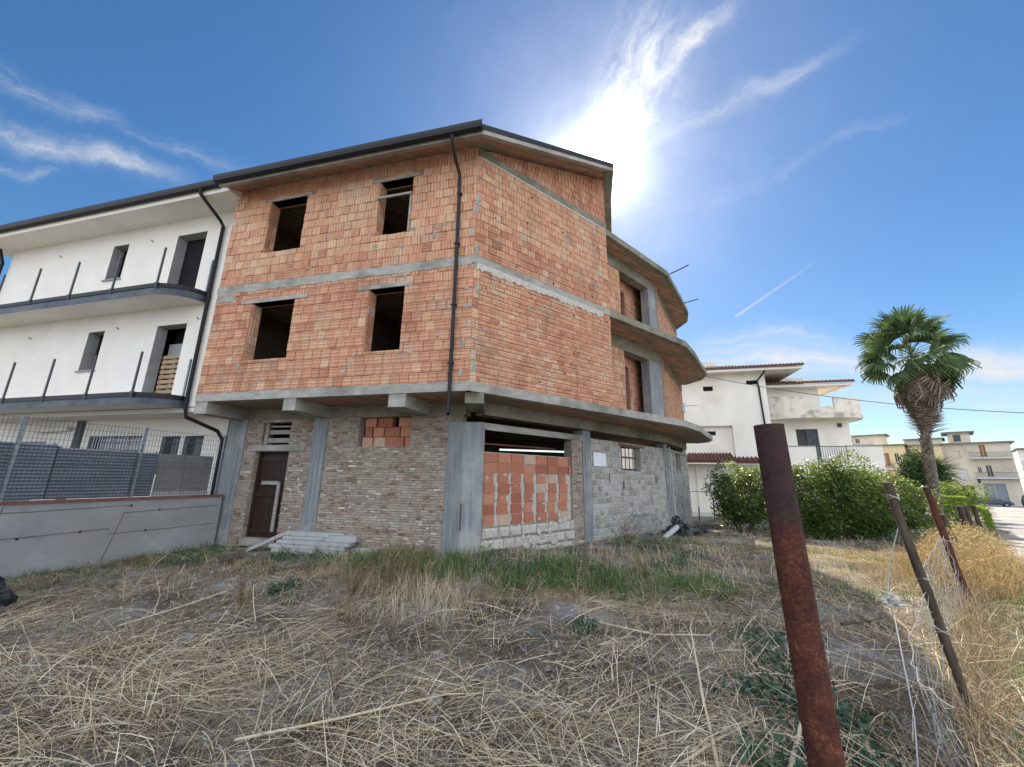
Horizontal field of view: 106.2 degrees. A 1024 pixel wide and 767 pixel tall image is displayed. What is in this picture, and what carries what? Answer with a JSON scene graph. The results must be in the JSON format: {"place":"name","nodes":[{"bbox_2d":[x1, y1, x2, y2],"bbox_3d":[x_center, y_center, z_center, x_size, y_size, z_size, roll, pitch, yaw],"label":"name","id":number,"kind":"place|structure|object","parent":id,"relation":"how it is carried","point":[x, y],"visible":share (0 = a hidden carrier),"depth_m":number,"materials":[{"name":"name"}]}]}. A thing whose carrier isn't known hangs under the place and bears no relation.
{"place":"outdoors","nodes":[
{"label":"outdoors","id":0,"kind":"place"},
{"bbox_2d":[0,487,1023,766],"bbox_3d":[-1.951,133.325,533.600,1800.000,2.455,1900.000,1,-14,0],"label":"ground","id":1,"kind":"structure","parent":0,"point":[352,637],"depth_m":4.04,"materials":[{"name":"soil"}]},
{"bbox_2d":[0,576,17,609],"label":"rubbish bag","id":2,"kind":"object","parent":1,"relation":"on","point":[8,596],"visible":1,"depth_m":5.18,"materials":[{"name":"black plastic"}]},
{"bbox_2d":[0,494,223,578],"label":"boundary wall","id":3,"kind":"structure","parent":1,"relation":"on","point":[40,534],"depth_m":8.25,"materials":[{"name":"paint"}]},
{"bbox_2d":[0,441,57,500],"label":"corrugated panel","id":4,"kind":"object","parent":3,"relation":"on","point":[25,468],"visible":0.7,"depth_m":7.59,"materials":[{"name":"metal"}]},
{"bbox_2d":[43,446,137,498],"bbox_3d":[-9.227,1.978,8.495,0.119,1.060,1.312,-4,-15,20],"label":"corrugated panel","id":5,"kind":"object","parent":3,"relation":"on","point":[77,476],"visible":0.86,"depth_m":8.39,"materials":[{"name":"metal"}]},
{"bbox_2d":[0,414,227,501],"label":"fence","id":6,"kind":"object","parent":3,"relation":"on","point":[10,466],"visible":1,"depth_m":8.50,"materials":[{"name":"metal"}]},
{"bbox_2d":[127,452,158,496],"bbox_3d":[-8.986,2.189,9.324,0.119,1.051,0.494,-4,-15,20],"label":"corrugated panel","id":7,"kind":"object","parent":3,"relation":"on","point":[146,475],"visible":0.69,"depth_m":9.36,"materials":[{"name":"metal"}]},
{"bbox_2d":[151,454,186,496],"bbox_3d":[-8.652,2.316,9.728,0.086,1.020,0.571,-4,-15,20],"label":"flat board","id":8,"kind":"object","parent":3,"relation":"on","point":[164,477],"visible":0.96,"depth_m":9.71,"materials":[{"name":"grey metal"}]},
{"bbox_2d":[179,455,213,495],"bbox_3d":[-8.431,2.458,10.298,0.086,1.020,0.647,-4,-15,20],"label":"flat board","id":9,"kind":"object","parent":3,"relation":"on","point":[196,475],"visible":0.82,"depth_m":10.27,"materials":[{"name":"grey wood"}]},
{"bbox_2d":[86,559,154,604],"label":"dead weed","id":10,"kind":"object","parent":1,"relation":"on","point":[122,594],"visible":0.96,"depth_m":5.61,"materials":[{"name":"plant"}]},
{"bbox_2d":[0,179,242,500],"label":"white house","id":11,"kind":"structure","parent":1,"relation":"on","point":[104,306],"depth_m":12.31,"materials":[{"name":"paint"}]},
{"bbox_2d":[78,422,86,447],"bbox_3d":[-14.351,2.516,12.797,0.460,2.700,0.050,-3,-14,14],"label":"doorway","id":12,"kind":"structure","parent":11,"relation":"in","point":[85,422],"depth_m":13.01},
{"bbox_2d":[89,436,142,451],"bbox_3d":[-12.627,2.159,12.330,2.500,0.920,0.167,-3,-14,14],"label":"window","id":13,"kind":"structure","parent":11,"relation":"in","point":[95,439],"depth_m":12.41,"materials":[{"name":"grey glass"}]},
{"bbox_2d":[155,355,179,393],"bbox_3d":[-10.229,-0.188,11.555,0.900,1.360,0.105,-3,-14,14],"label":"wooden pallet","id":14,"kind":"object","parent":11,"relation":"on","point":[164,371],"visible":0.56,"depth_m":11.57,"materials":[{"name":"brown wood"}]},
{"bbox_2d":[157,436,180,465],"bbox_3d":[-10.396,2.195,11.752,0.740,1.140,0.167,-3,-14,14],"label":"window","id":15,"kind":"structure","parent":11,"relation":"in","point":[172,441],"depth_m":11.85,"materials":[{"name":"black glass"}]},
{"bbox_2d":[162,344,181,389],"bbox_3d":[-10.204,-0.366,11.728,1.080,1.790,0.030,-3,-14,14],"label":"grey sheet","id":16,"kind":"object","parent":11,"relation":"attached to","point":[174,349],"visible":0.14,"depth_m":11.94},
{"bbox_2d":[185,436,203,455],"bbox_3d":[-9.523,2.155,11.538,0.740,1.140,0.167,-3,-14,14],"label":"window","id":17,"kind":"structure","parent":11,"relation":"in","point":[196,437],"depth_m":11.63,"materials":[{"name":"black glass"}]},
{"bbox_2d":[117,587,231,626],"bbox_3d":[-4.458,2.951,5.158,1.170,0.366,0.129,8,-16,-28],"label":"dead branch","id":18,"kind":"object","parent":1,"relation":"on","point":[170,609],"visible":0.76,"depth_m":5.12,"materials":[{"name":"wood"}]},
{"bbox_2d":[174,633,197,642],"bbox_3d":[-3.702,2.897,4.366,0.211,0.107,0.183,11,-17,-37],"label":"rubble stone","id":19,"kind":"object","parent":1,"relation":"on","point":[179,640],"visible":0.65,"depth_m":4.33,"materials":[{"name":"grey stone"}]},
{"bbox_2d":[215,556,269,609],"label":"dead weed","id":20,"kind":"object","parent":1,"relation":"on","point":[240,600],"visible":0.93,"depth_m":5.37,"materials":[{"name":"beige plant"}]},
{"bbox_2d":[246,530,289,551],"bbox_3d":[-6.109,3.940,9.659,0.867,0.437,0.266,9,-16,-31],"label":"cement plank","id":21,"kind":"object","parent":1,"relation":"on","point":[266,541],"visible":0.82,"depth_m":9.58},
{"bbox_2d":[274,533,330,571],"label":"dead weed","id":22,"kind":"object","parent":1,"relation":"on","point":[298,553],"visible":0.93,"depth_m":7.29,"materials":[{"name":"beige plant"}]},
{"bbox_2d":[271,548,350,554],"bbox_3d":[-4.923,4.095,9.403,1.950,0.090,0.326,-2,-14,10],"label":"cement plank","id":23,"kind":"object","parent":1,"relation":"on","point":[292,550],"visible":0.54,"depth_m":9.29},
{"bbox_2d":[268,543,350,551],"bbox_3d":[-4.974,4.014,9.465,2.050,0.085,0.306,-2,-14,10],"label":"cement plank","id":24,"kind":"object","parent":23,"relation":"on","point":[287,546],"visible":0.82,"depth_m":9.34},
{"bbox_2d":[276,539,354,546],"bbox_3d":[-4.851,3.934,9.500,2.000,0.080,0.286,-2,-14,11],"label":"cement plank","id":25,"kind":"object","parent":24,"relation":"on","point":[303,542],"visible":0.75,"depth_m":9.39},
{"bbox_2d":[282,536,326,540],"bbox_3d":[-4.924,3.899,9.697,1.750,0.070,0.266,-2,-14,10],"label":"cement plank","id":26,"kind":"object","parent":25,"relation":"on","point":[304,538],"visible":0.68,"depth_m":9.62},
{"bbox_2d":[285,530,345,536],"bbox_3d":[-4.945,3.827,9.785,1.600,0.100,0.286,-1,-14,9],"label":"cement plank","id":27,"kind":"object","parent":26,"relation":"on","point":[308,533],"visible":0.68,"depth_m":9.69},
{"bbox_2d":[326,535,359,542],"bbox_3d":[-4.137,3.819,9.473,0.720,0.140,0.306,0,-14,4],"label":"cement plank","id":28,"kind":"object","parent":25,"relation":"on","point":[344,538],"visible":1,"depth_m":9.34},
{"bbox_2d":[318,640,349,698],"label":"dead weed","id":29,"kind":"object","parent":1,"relation":"on","point":[337,685],"visible":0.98,"depth_m":3.40,"materials":[{"name":"brown plant"}]},
{"bbox_2d":[338,562,375,595],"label":"dead weed","id":30,"kind":"object","parent":1,"relation":"on","point":[354,584],"visible":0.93,"depth_m":6.01,"materials":[{"name":"brown plant"}]},
{"bbox_2d":[234,689,483,741],"bbox_3d":[-1.100,2.522,3.011,1.789,0.131,0.230,4,-14,-14],"label":"dead branch","id":31,"kind":"object","parent":1,"relation":"on","point":[309,724],"visible":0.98,"depth_m":2.92,"materials":[{"name":"wood"}]},
{"bbox_2d":[350,547,380,552],"bbox_3d":[-3.549,4.101,9.493,0.900,0.120,0.306,0,-14,5],"label":"cement plank","id":32,"kind":"object","parent":1,"relation":"on","point":[362,548],"visible":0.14,"depth_m":9.37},
{"bbox_2d":[380,634,388,641],"bbox_3d":[-1.499,3.012,4.514,0.092,0.121,0.099,6,-15,-21],"label":"rubble stone","id":33,"kind":"object","parent":1,"relation":"on","point":[384,639],"visible":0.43,"depth_m":4.49,"materials":[{"name":"grey stone"}]},
{"bbox_2d":[380,543,418,584],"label":"dead weed","id":34,"kind":"object","parent":1,"relation":"on","point":[399,566],"visible":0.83,"depth_m":6.68,"materials":[{"name":"brown plant"}]},
{"bbox_2d":[425,692,443,704],"bbox_3d":[-0.640,2.639,3.196,0.144,0.073,0.150,13,-18,-40],"label":"rubble stone","id":35,"kind":"object","parent":1,"relation":"on","point":[434,700],"visible":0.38,"depth_m":3.18,"materials":[{"name":"grey stone"}]},
{"bbox_2d":[432,649,444,658],"bbox_3d":[-0.781,2.947,4.158,0.138,0.136,0.144,1,-14,0],"label":"rubble stone","id":36,"kind":"object","parent":1,"relation":"on","point":[441,651],"visible":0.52,"depth_m":4.15,"materials":[{"name":"grey stone"}]},
{"bbox_2d":[193,119,712,553],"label":"unfinished brick house","id":37,"kind":"structure","parent":1,"relation":"on","point":[410,335],"depth_m":10.29,"materials":[{"name":"brick"}]},
{"bbox_2d":[246,452,288,536],"bbox_3d":[-6.685,3.049,10.653,1.130,2.265,0.172,-3,-14,14],"label":"door","id":38,"kind":"structure","parent":37,"relation":"in","point":[265,509],"depth_m":10.67,"materials":[{"name":"brown wood"}]},
{"bbox_2d":[0,528,1023,766],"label":"flattened straw","id":39,"kind":"object","parent":1,"relation":"on","point":[178,698],"visible":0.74,"depth_m":3.41,"materials":[{"name":"beige plant"}]},
{"bbox_2d":[690,618,719,766],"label":"dead branch","id":40,"kind":"object","parent":39,"relation":"on","point":[710,730],"visible":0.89,"depth_m":3.01,"materials":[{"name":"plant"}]},
{"bbox_2d":[0,562,1023,766],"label":"rubble crumbs","id":41,"kind":"object","parent":1,"relation":"on","point":[407,657],"visible":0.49,"depth_m":4.33,"materials":[{"name":"grey stone"}]},
{"bbox_2d":[2,519,1023,670],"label":"standing dry grass","id":42,"kind":"structure","parent":1,"relation":"on","point":[406,582],"depth_m":6.27,"materials":[{"name":"plant"}]},
{"bbox_2d":[4,532,1023,766],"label":"green grass","id":43,"kind":"structure","parent":1,"relation":"on","point":[619,585],"depth_m":7.05,"materials":[{"name":"green plant"}]},
{"bbox_2d":[530,698,545,707],"bbox_3d":[0.215,2.636,3.160,0.139,0.073,0.106,1,-14,0],"label":"rubble stone","id":44,"kind":"object","parent":1,"relation":"on","point":[535,703],"visible":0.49,"depth_m":3.15,"materials":[{"name":"grey stone"}]},
{"bbox_2d":[152,541,934,766],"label":"weeds","id":45,"kind":"object","parent":1,"relation":"on","point":[779,738],"visible":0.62,"depth_m":3.32,"materials":[{"name":"green plant"}]},
{"bbox_2d":[571,559,581,597],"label":"dead weed","id":46,"kind":"object","parent":1,"relation":"on","point":[577,581],"visible":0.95,"depth_m":5.99,"materials":[{"name":"plant"}]},
{"bbox_2d":[586,509,663,542],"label":"dead weed","id":47,"kind":"object","parent":1,"relation":"on","point":[625,536],"visible":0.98,"depth_m":11.26,"materials":[{"name":"brown plant"}]},
{"bbox_2d":[624,513,661,541],"bbox_3d":[4.106,4.468,11.971,0.728,0.787,1.208,-13,-19,43],"label":"wire roll","id":48,"kind":"object","parent":1,"relation":"on","point":[638,516],"visible":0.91,"depth_m":11.93,"materials":[{"name":"metal"}]},
{"bbox_2d":[600,622,717,635],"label":"dead branch","id":49,"kind":"object","parent":1,"relation":"on","point":[653,633],"visible":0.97,"depth_m":4.65,"materials":[{"name":"wood"}]},
{"bbox_2d":[661,525,679,539],"bbox_3d":[5.269,4.980,12.794,0.180,0.451,1.195,-13,-19,43],"label":"grey pipe","id":50,"kind":"object","parent":1,"relation":"on","point":[672,530],"visible":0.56,"depth_m":12.75,"materials":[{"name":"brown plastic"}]},
{"bbox_2d":[662,522,700,536],"bbox_3d":[5.910,5.056,13.338,1.443,0.418,0.843,1,-14,0],"label":"rubbish bag","id":51,"kind":"object","parent":1,"relation":"on","point":[686,529],"visible":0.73,"depth_m":13.17,"materials":[{"name":"black plastic"}]},
{"bbox_2d":[671,514,682,524],"bbox_3d":[5.916,4.885,13.712,0.447,0.428,0.353,1,-14,0],"label":"rubbish bag","id":52,"kind":"object","parent":51,"relation":"on","point":[675,519],"visible":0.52,"depth_m":13.65,"materials":[{"name":"black plastic"}]},
{"bbox_2d":[693,524,707,533],"bbox_3d":[6.667,5.201,13.770,0.661,0.293,0.473,1,-14,0],"label":"rubbish bag","id":53,"kind":"object","parent":1,"relation":"on","point":[703,529],"visible":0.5,"depth_m":13.64,"materials":[{"name":"black plastic"}]},
{"bbox_2d":[692,512,718,519],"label":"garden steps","id":54,"kind":"structure","parent":1,"relation":"on","point":[704,516],"depth_m":20.72,"materials":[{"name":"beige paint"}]},
{"bbox_2d":[673,704,756,766],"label":"dead branch","id":55,"kind":"object","parent":1,"relation":"on","point":[695,754],"visible":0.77,"depth_m":2.70,"materials":[{"name":"wood"}]},
{"bbox_2d":[714,543,728,566],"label":"dead weed","id":56,"kind":"object","parent":1,"relation":"on","point":[723,557],"visible":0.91,"depth_m":8.25,"materials":[{"name":"plant"}]},
{"bbox_2d":[720,680,739,692],"bbox_3d":[1.978,2.732,3.455,0.217,0.089,0.145,-2,-14,11],"label":"rubble stone","id":57,"kind":"object","parent":1,"relation":"on","point":[732,691],"visible":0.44,"depth_m":3.43,"materials":[{"name":"grey stone"}]},
{"bbox_2d":[700,459,769,534],"bbox_3d":[9.363,4.541,15.361,3.071,3.028,2.733,9,-16,-30],"label":"citrus bush","id":58,"kind":"object","parent":1,"relation":"on","point":[736,489],"visible":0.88,"depth_m":15.16,"materials":[{"name":"green plant"}]},
{"bbox_2d":[622,362,886,515],"bbox_3d":[15.549,4.140,28.078,18.212,11.850,7.408,1,-14,0],"label":"cream villa","id":59,"kind":"object","parent":1,"relation":"on","point":[727,415],"visible":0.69,"depth_m":26.65,"materials":[{"name":"paint"}]},
{"bbox_2d":[703,387,711,390],"bbox_3d":[14.103,0.432,27.781,0.660,0.350,0.070,-3,-14,14],"label":"vent window","id":60,"kind":"structure","parent":59,"relation":"in","point":[704,388],"depth_m":27.75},
{"bbox_2d":[746,381,756,384],"bbox_3d":[16.874,-0.027,27.187,0.720,0.300,0.070,-3,-14,14],"label":"vent window","id":61,"kind":"structure","parent":59,"relation":"in","point":[747,382],"depth_m":27.16,"materials":[{"name":"black"}]},
{"bbox_2d":[795,429,820,461],"bbox_3d":[20.603,4.310,26.764,1.340,2.240,0.105,-3,-14,14],"label":"balcony door","id":62,"kind":"structure","parent":59,"relation":"in","point":[805,437],"depth_m":26.85,"materials":[{"name":"grey glass"}]},
{"bbox_2d":[783,684,801,766],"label":"dead branch","id":63,"kind":"object","parent":1,"relation":"on","point":[799,728],"visible":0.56,"depth_m":2.76,"materials":[{"name":"wood"}]},
{"bbox_2d":[753,423,845,766],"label":"rusty post","id":64,"kind":"object","parent":1,"relation":"on","point":[820,724],"visible":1,"depth_m":0.90,"materials":[{"name":"brown metal"}]},
{"bbox_2d":[760,463,848,541],"bbox_3d":[10.665,4.378,14.509,2.358,2.984,2.290,1,-14,0],"label":"citrus bush","id":65,"kind":"object","parent":1,"relation":"on","point":[805,518],"visible":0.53,"depth_m":13.88,"materials":[{"name":"green plant"}]},
{"bbox_2d":[793,449,880,540],"bbox_3d":[11.980,4.189,14.503,2.987,3.410,2.527,1,-14,0],"label":"citrus bush","id":66,"kind":"object","parent":1,"relation":"on","point":[826,481],"visible":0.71,"depth_m":14.03,"materials":[{"name":"green plant"}]},
{"bbox_2d":[840,610,883,625],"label":"dead branch","id":67,"kind":"object","parent":1,"relation":"on","point":[849,623],"visible":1,"depth_m":3.62,"materials":[{"name":"wood"}]},
{"bbox_2d":[808,462,931,541],"bbox_3d":[13.071,4.476,14.515,3.303,2.953,2.881,1,-14,0],"label":"citrus bush","id":68,"kind":"object","parent":1,"relation":"on","point":[879,514],"visible":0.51,"depth_m":13.82,"materials":[{"name":"green plant"}]},
{"bbox_2d":[851,434,889,444],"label":"apartment house","id":69,"kind":"structure","parent":1,"relation":"on","point":[876,439],"depth_m":88.71,"materials":[{"name":"beige paint"}]},
{"bbox_2d":[882,444,914,498],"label":"apartment house","id":70,"kind":"structure","parent":1,"relation":"on","point":[891,452],"depth_m":76.94,"materials":[{"name":"yellow paint"}]},
{"bbox_2d":[884,453,891,466],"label":"window","id":71,"kind":"structure","parent":70,"relation":"in","point":[886,455],"depth_m":77.60,"materials":[{"name":"brown paint"}]},
{"bbox_2d":[849,466,960,537],"bbox_3d":[14.963,4.678,15.071,3.335,2.856,2.734,1,-14,0],"label":"citrus bush","id":72,"kind":"object","parent":1,"relation":"on","point":[913,497],"visible":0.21,"depth_m":14.45,"materials":[{"name":"green plant"}]},
{"bbox_2d":[890,447,927,515],"bbox_3d":[30.718,7.488,29.151,2.650,5.309,2.619,1,-14,0],"label":"tree","id":73,"kind":"object","parent":1,"relation":"on","point":[905,462],"visible":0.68,"depth_m":29.14,"materials":[{"name":"green plant"}]},
{"bbox_2d":[882,527,938,550],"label":"shrub","id":74,"kind":"object","parent":1,"relation":"on","point":[920,530],"visible":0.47,"depth_m":11.26,"materials":[{"name":"green plant"}]},
{"bbox_2d":[852,303,981,534],"bbox_3d":[18.577,1.344,17.186,3.984,10.734,3.857,1,-14,0],"label":"fan palm","id":75,"kind":"object","parent":1,"relation":"on","point":[922,393],"visible":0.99,"depth_m":17.08,"materials":[{"name":"green plant"}]},
{"bbox_2d":[882,510,954,540],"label":"shrub","id":76,"kind":"object","parent":1,"relation":"on","point":[931,523],"visible":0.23,"depth_m":13.72,"materials":[{"name":"green plant"}]},
{"bbox_2d":[907,444,946,501],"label":"apartment house","id":77,"kind":"structure","parent":1,"relation":"on","point":[937,449],"depth_m":74.17,"materials":[{"name":"yellow paint"}]},
{"bbox_2d":[903,437,952,486],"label":"apartment house","id":78,"kind":"structure","parent":1,"relation":"on","point":[940,440],"depth_m":77.66,"materials":[{"name":"beige paint"}]},
{"bbox_2d":[883,482,979,766],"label":"fence post","id":79,"kind":"object","parent":1,"relation":"on","point":[940,627],"visible":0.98,"depth_m":3.15,"materials":[{"name":"wood"}]},
{"bbox_2d":[876,588,912,608],"bbox_3d":[3.267,1.840,3.284,0.130,0.171,0.224,10,-16,-32],"label":"tangled wire knot","id":80,"kind":"object","parent":79,"relation":"attached to","point":[895,603],"visible":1,"depth_m":3.29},
{"bbox_2d":[908,530,970,766],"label":"wire netting","id":81,"kind":"object","parent":79,"relation":"attached to","point":[918,678],"visible":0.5,"depth_m":2.98,"materials":[{"name":"metal"}]},
{"bbox_2d":[904,453,963,518],"bbox_3d":[31.372,7.538,28.440,3.584,5.034,3.432,1,-14,0],"label":"yucca palm","id":82,"kind":"object","parent":1,"relation":"on","point":[942,468],"visible":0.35,"depth_m":28.07,"materials":[{"name":"green plant"}]},
{"bbox_2d":[851,519,1023,608],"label":"dry shrub","id":83,"kind":"object","parent":1,"relation":"on","point":[979,559],"visible":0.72,"depth_m":7.21,"materials":[{"name":"yellow plant"}]},
{"bbox_2d":[922,487,973,602],"bbox_3d":[7.061,2.651,6.214,0.314,1.890,0.118,-5,-15,21],"label":"fence post","id":84,"kind":"object","parent":1,"relation":"on","point":[938,521],"visible":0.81,"depth_m":6.23,"materials":[{"name":"metal"}]},
{"bbox_2d":[940,514,963,563],"bbox_3d":[9.649,3.558,8.356,0.309,1.362,0.112,-3,-14,15],"label":"fence post","id":85,"kind":"object","parent":1,"relation":"on","point":[944,518],"visible":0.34,"depth_m":8.44,"materials":[{"name":"brown wood"}]},
{"bbox_2d":[922,478,993,523],"bbox_3d":[27.232,7.182,23.403,2.827,2.808,2.746,1,-14,0],"label":"shrub","id":86,"kind":"object","parent":1,"relation":"on","point":[946,488],"visible":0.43,"depth_m":23.15,"materials":[{"name":"green plant"}]},
{"bbox_2d":[895,566,1023,766],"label":"dry grass","id":87,"kind":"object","parent":1,"relation":"on","point":[975,653],"visible":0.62,"depth_m":3.32,"materials":[{"name":"plant"}]},
{"bbox_2d":[956,506,972,541],"bbox_3d":[16.770,5.247,14.219,0.284,1.366,0.220,1,-14,0],"label":"fence post","id":88,"kind":"object","parent":1,"relation":"on","point":[962,513],"visible":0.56,"depth_m":14.24,"materials":[{"name":"brown wood"}]},
{"bbox_2d":[941,495,996,532],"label":"clipped hedge","id":89,"kind":"object","parent":1,"relation":"on","point":[986,515],"visible":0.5,"depth_m":18.26,"materials":[{"name":"green plant"}]},
{"bbox_2d":[964,506,977,539],"bbox_3d":[17.323,5.331,14.506,0.236,1.362,0.152,1,-14,0],"label":"fence post","id":90,"kind":"object","parent":1,"relation":"on","point":[968,514],"visible":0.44,"depth_m":14.52,"materials":[{"name":"brown wood"}]},
{"bbox_2d":[971,506,985,539],"bbox_3d":[17.871,5.382,14.704,0.230,1.360,0.151,1,-14,0],"label":"fence post","id":91,"kind":"object","parent":1,"relation":"on","point":[976,515],"visible":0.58,"depth_m":14.74,"materials":[{"name":"brown wood"}]},
{"bbox_2d":[940,431,1023,505],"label":"apartment house","id":92,"kind":"structure","parent":1,"relation":"on","point":[992,464],"depth_m":71.85,"materials":[{"name":"beige paint"}]},
{"bbox_2d":[951,451,960,457],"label":"window","id":93,"kind":"structure","parent":92,"relation":"in","point":[956,454],"depth_m":74.93,"materials":[{"name":"beige paint"}]},
{"bbox_2d":[960,469,969,479],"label":"window","id":94,"kind":"structure","parent":92,"relation":"in","point":[965,475],"depth_m":73.69,"materials":[{"name":"grey paint"}]},
{"bbox_2d":[963,486,976,504],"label":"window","id":95,"kind":"structure","parent":92,"relation":"in","point":[963,486],"depth_m":72.82,"materials":[{"name":"paint"}]},
{"bbox_2d":[978,445,986,456],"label":"window","id":96,"kind":"structure","parent":92,"relation":"in","point":[981,447],"depth_m":72.59,"materials":[{"name":"beige paint"}]},
{"bbox_2d":[986,465,994,476],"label":"window","id":97,"kind":"structure","parent":92,"relation":"in","point":[989,469],"depth_m":71.59,"materials":[{"name":"grey glass"}]},
{"bbox_2d":[983,483,1010,505],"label":"garage door","id":98,"kind":"structure","parent":92,"relation":"in","point":[999,491],"depth_m":70.46,"materials":[{"name":"metal"}]},
{"bbox_2d":[953,542,1023,645],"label":"verge grass","id":99,"kind":"structure","parent":1,"relation":"on","point":[993,604],"depth_m":5.56,"materials":[{"name":"beige plant"}]},
{"bbox_2d":[1012,448,1023,489],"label":"apartment house","id":100,"kind":"structure","parent":1,"relation":"on","point":[1018,454],"depth_m":78.82,"materials":[{"name":"grey paint"}]},
{"bbox_2d":[0,0,1023,484],"label":"sky","id":101,"kind":"structure","parent":0,"point":[814,167],"materials":[{"name":"blue"}]},
{"bbox_2d":[706,376,1023,412],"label":"overhead cable","id":102,"kind":"object","parent":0,"point":[862,400],"visible":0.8,"depth_m":22.94,"materials":[{"name":"metal"}]},
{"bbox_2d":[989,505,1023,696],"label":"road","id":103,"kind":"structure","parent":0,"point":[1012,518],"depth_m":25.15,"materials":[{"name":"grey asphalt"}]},
{"bbox_2d":[972,497,1014,506],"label":"parked car","id":104,"kind":"object","parent":103,"relation":"on","point":[993,501],"visible":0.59,"depth_m":62.03,"materials":[{"name":"grey paint"}]}
]}

